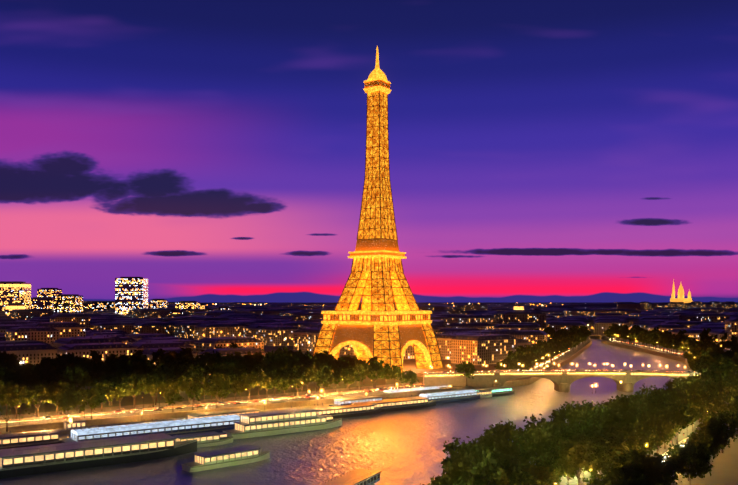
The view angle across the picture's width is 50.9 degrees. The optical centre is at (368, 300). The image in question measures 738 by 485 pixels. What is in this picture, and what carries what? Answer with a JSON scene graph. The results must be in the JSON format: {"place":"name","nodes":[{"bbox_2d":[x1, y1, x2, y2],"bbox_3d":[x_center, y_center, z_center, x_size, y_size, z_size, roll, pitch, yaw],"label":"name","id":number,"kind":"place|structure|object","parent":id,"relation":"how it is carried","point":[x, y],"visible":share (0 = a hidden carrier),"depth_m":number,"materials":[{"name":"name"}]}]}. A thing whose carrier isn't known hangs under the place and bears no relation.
{"place":"outdoors","nodes":[
{"label":"outdoors","id":0,"kind":"place"},
{"bbox_2d":[0,369,430,425],"bbox_3d":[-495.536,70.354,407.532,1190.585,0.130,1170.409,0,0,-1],"label":"quay road","id":1,"kind":"structure","parent":0,"point":[54,418],"depth_m":516.34,"materials":[{"name":"asphalt"}]},
{"bbox_2d":[0,383,685,482],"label":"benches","id":2,"kind":"object","parent":1,"relation":"on","point":[226,400],"visible":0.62,"depth_m":530.53,"materials":[{"name":"brown wood"}]},
{"bbox_2d":[4,338,671,422],"bbox_3d":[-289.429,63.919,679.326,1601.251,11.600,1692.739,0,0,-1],"label":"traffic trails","id":3,"kind":"object","parent":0,"point":[375,390],"visible":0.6,"depth_m":616.05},
{"bbox_2d":[63,369,560,418],"bbox_3d":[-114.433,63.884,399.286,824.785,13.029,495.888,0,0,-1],"label":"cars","id":4,"kind":"object","parent":3,"relation":"on","point":[65,417],"visible":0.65,"depth_m":555.58,"materials":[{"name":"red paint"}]},
{"bbox_2d":[44,369,639,418],"bbox_3d":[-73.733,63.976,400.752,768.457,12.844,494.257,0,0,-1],"label":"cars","id":5,"kind":"object","parent":3,"relation":"on","point":[197,406],"visible":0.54,"depth_m":511.88,"materials":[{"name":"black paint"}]},
{"bbox_2d":[0,369,691,456],"bbox_3d":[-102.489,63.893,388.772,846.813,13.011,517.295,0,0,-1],"label":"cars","id":6,"kind":"object","parent":3,"relation":"on","point":[73,414],"visible":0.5,"depth_m":520.54,"materials":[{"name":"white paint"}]},
{"bbox_2d":[92,369,684,461],"bbox_3d":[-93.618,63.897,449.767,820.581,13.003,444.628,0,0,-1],"label":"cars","id":7,"kind":"object","parent":3,"relation":"on","point":[112,413],"visible":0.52,"depth_m":487.53,"materials":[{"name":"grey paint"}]},
{"bbox_2d":[0,336,688,484],"bbox_3d":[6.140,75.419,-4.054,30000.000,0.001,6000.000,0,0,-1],"label":"water","id":8,"kind":"structure","parent":0,"point":[402,447],"depth_m":412.64,"materials":[{"name":"purple liquid"}]},
{"bbox_2d":[0,428,71,449],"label":"boat","id":9,"kind":"object","parent":8,"relation":"on","point":[12,440],"visible":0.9,"depth_m":393.29,"materials":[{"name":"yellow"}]},
{"bbox_2d":[52,416,97,431],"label":"boat","id":10,"kind":"object","parent":8,"relation":"in","point":[70,425],"visible":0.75,"depth_m":442.83,"materials":[{"name":"white"}]},
{"bbox_2d":[0,432,196,478],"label":"boat","id":11,"kind":"object","parent":8,"relation":"on","point":[30,460],"visible":1,"depth_m":351.19,"materials":[{"name":"grey metal"}]},
{"bbox_2d":[62,414,239,442],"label":"boat","id":12,"kind":"object","parent":8,"relation":"in","point":[220,424],"visible":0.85,"depth_m":424.44,"materials":[{"name":"blue"}]},
{"bbox_2d":[173,430,232,447],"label":"boat","id":13,"kind":"object","parent":8,"relation":"on","point":[207,439],"visible":0.56,"depth_m":402.04,"materials":[{"name":"green metal"}]},
{"bbox_2d":[186,407,259,418],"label":"boat","id":14,"kind":"object","parent":8,"relation":"on","point":[225,412],"visible":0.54,"depth_m":479.76,"materials":[{"name":"white"}]},
{"bbox_2d":[181,444,269,471],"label":"boat","id":15,"kind":"object","parent":8,"relation":"on","point":[214,459],"visible":0.92,"depth_m":352.76,"materials":[{"name":"green metal"}]},
{"bbox_2d":[223,406,341,438],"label":"boat","id":16,"kind":"object","parent":8,"relation":"on","point":[257,424],"visible":0.98,"depth_m":438.41,"materials":[{"name":"green metal"}]},
{"bbox_2d":[311,402,380,418],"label":"boat","id":17,"kind":"object","parent":8,"relation":"on","point":[347,411],"visible":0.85,"depth_m":501.98,"materials":[{"name":"white"}]},
{"bbox_2d":[316,468,381,484],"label":"boat","id":18,"kind":"object","parent":8,"relation":"on","point":[357,476],"visible":1,"depth_m":303.75,"materials":[{"name":"orange"}]},
{"bbox_2d":[329,394,386,405],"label":"boat","id":19,"kind":"object","parent":8,"relation":"on","point":[342,401],"visible":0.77,"depth_m":549.46,"materials":[{"name":"white"}]},
{"bbox_2d":[351,396,435,411],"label":"boat","id":20,"kind":"object","parent":8,"relation":"on","point":[407,403],"visible":0.71,"depth_m":535.43,"materials":[{"name":"white"}]},
{"bbox_2d":[383,386,439,392],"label":"boat","id":21,"kind":"object","parent":8,"relation":"on","point":[408,389],"visible":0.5,"depth_m":604.88,"materials":[{"name":"white"}]},
{"bbox_2d":[419,389,480,403],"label":"boat","id":22,"kind":"object","parent":8,"relation":"on","point":[453,396],"visible":0.88,"depth_m":577.25,"materials":[{"name":"white metal"}]},
{"bbox_2d":[471,389,492,397],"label":"boat","id":23,"kind":"object","parent":8,"relation":"on","point":[486,394],"visible":0.25,"depth_m":601.43,"materials":[{"name":"white metal"}]},
{"bbox_2d":[474,385,513,396],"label":"boat","id":24,"kind":"object","parent":8,"relation":"on","point":[501,391],"visible":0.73,"depth_m":614.34,"materials":[{"name":"blue metal"}]},
{"bbox_2d":[0,303,737,484],"bbox_3d":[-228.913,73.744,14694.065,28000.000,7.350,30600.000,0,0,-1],"label":"land","id":25,"kind":"structure","parent":0,"point":[724,469],"depth_m":526.32,"materials":[{"name":"stone"}]},
{"bbox_2d":[0,370,422,415],"bbox_3d":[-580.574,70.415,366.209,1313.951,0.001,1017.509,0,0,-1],"label":"quay","id":26,"kind":"structure","parent":25,"relation":"on","point":[49,407],"depth_m":570.24,"materials":[{"name":"stone"}]},
{"bbox_2d":[19,337,694,484],"bbox_3d":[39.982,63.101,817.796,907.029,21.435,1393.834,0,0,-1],"label":"street lamps","id":27,"kind":"object","parent":25,"relation":"on","point":[396,384],"visible":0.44,"depth_m":596.41,"materials":[{"name":"yellow"}]},
{"bbox_2d":[0,323,737,484],"bbox_3d":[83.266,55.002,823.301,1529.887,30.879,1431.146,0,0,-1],"label":"trees","id":28,"kind":"object","parent":25,"relation":"on","point":[617,434],"visible":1,"depth_m":458.33,"materials":[{"name":"green plant"}]},
{"bbox_2d":[0,277,737,374],"bbox_3d":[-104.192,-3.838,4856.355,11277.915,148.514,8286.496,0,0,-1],"label":"city","id":29,"kind":"object","parent":25,"relation":"on","point":[52,322],"visible":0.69,"depth_m":1546.22,"materials":[{"name":"stone"}]},
{"bbox_2d":[20,303,721,363],"bbox_3d":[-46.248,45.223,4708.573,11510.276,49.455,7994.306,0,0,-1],"label":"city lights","id":30,"kind":"object","parent":25,"relation":"on","point":[429,304],"visible":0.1,"depth_m":1302.40},
{"bbox_2d":[313,46,442,371],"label":"tower","id":31,"kind":"structure","parent":25,"relation":"on","point":[379,326],"depth_m":787.91,"materials":[{"name":"brown metal"}]},
{"bbox_2d":[423,369,700,392],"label":"bridge","id":32,"kind":"structure","parent":25,"relation":"on","point":[562,380],"depth_m":640.55,"materials":[{"name":"stone"}]},
{"bbox_2d":[588,335,604,338],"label":"bridge","id":33,"kind":"structure","parent":25,"relation":"on","point":[599,336],"depth_m":1532.24,"materials":[{"name":"stone"}]},
{"bbox_2d":[0,0,737,302],"label":"sky","id":34,"kind":"structure","parent":0,"point":[205,151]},
{"bbox_2d":[544,302,736,307],"bbox_3d":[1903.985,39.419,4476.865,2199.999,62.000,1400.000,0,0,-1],"label":"hill","id":35,"kind":"structure","parent":0,"point":[592,305],"depth_m":4287.81,"materials":[{"name":"grey"}]},
{"bbox_2d":[670,279,691,302],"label":"basilica","id":36,"kind":"structure","parent":35,"relation":"on","point":[680,298],"depth_m":4319.06,"materials":[{"name":"beige stone"}]},
{"bbox_2d":[640,301,737,308],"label":"hill houses","id":37,"kind":"structure","parent":35,"relation":"on","point":[699,304],"depth_m":3846.81,"materials":[{"name":"stone"}]},
{"bbox_2d":[616,372,736,484],"bbox_3d":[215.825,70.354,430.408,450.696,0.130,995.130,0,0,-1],"label":"street","id":38,"kind":"structure","parent":0,"point":[663,451],"depth_m":375.34,"materials":[{"name":"yellow asphalt"}]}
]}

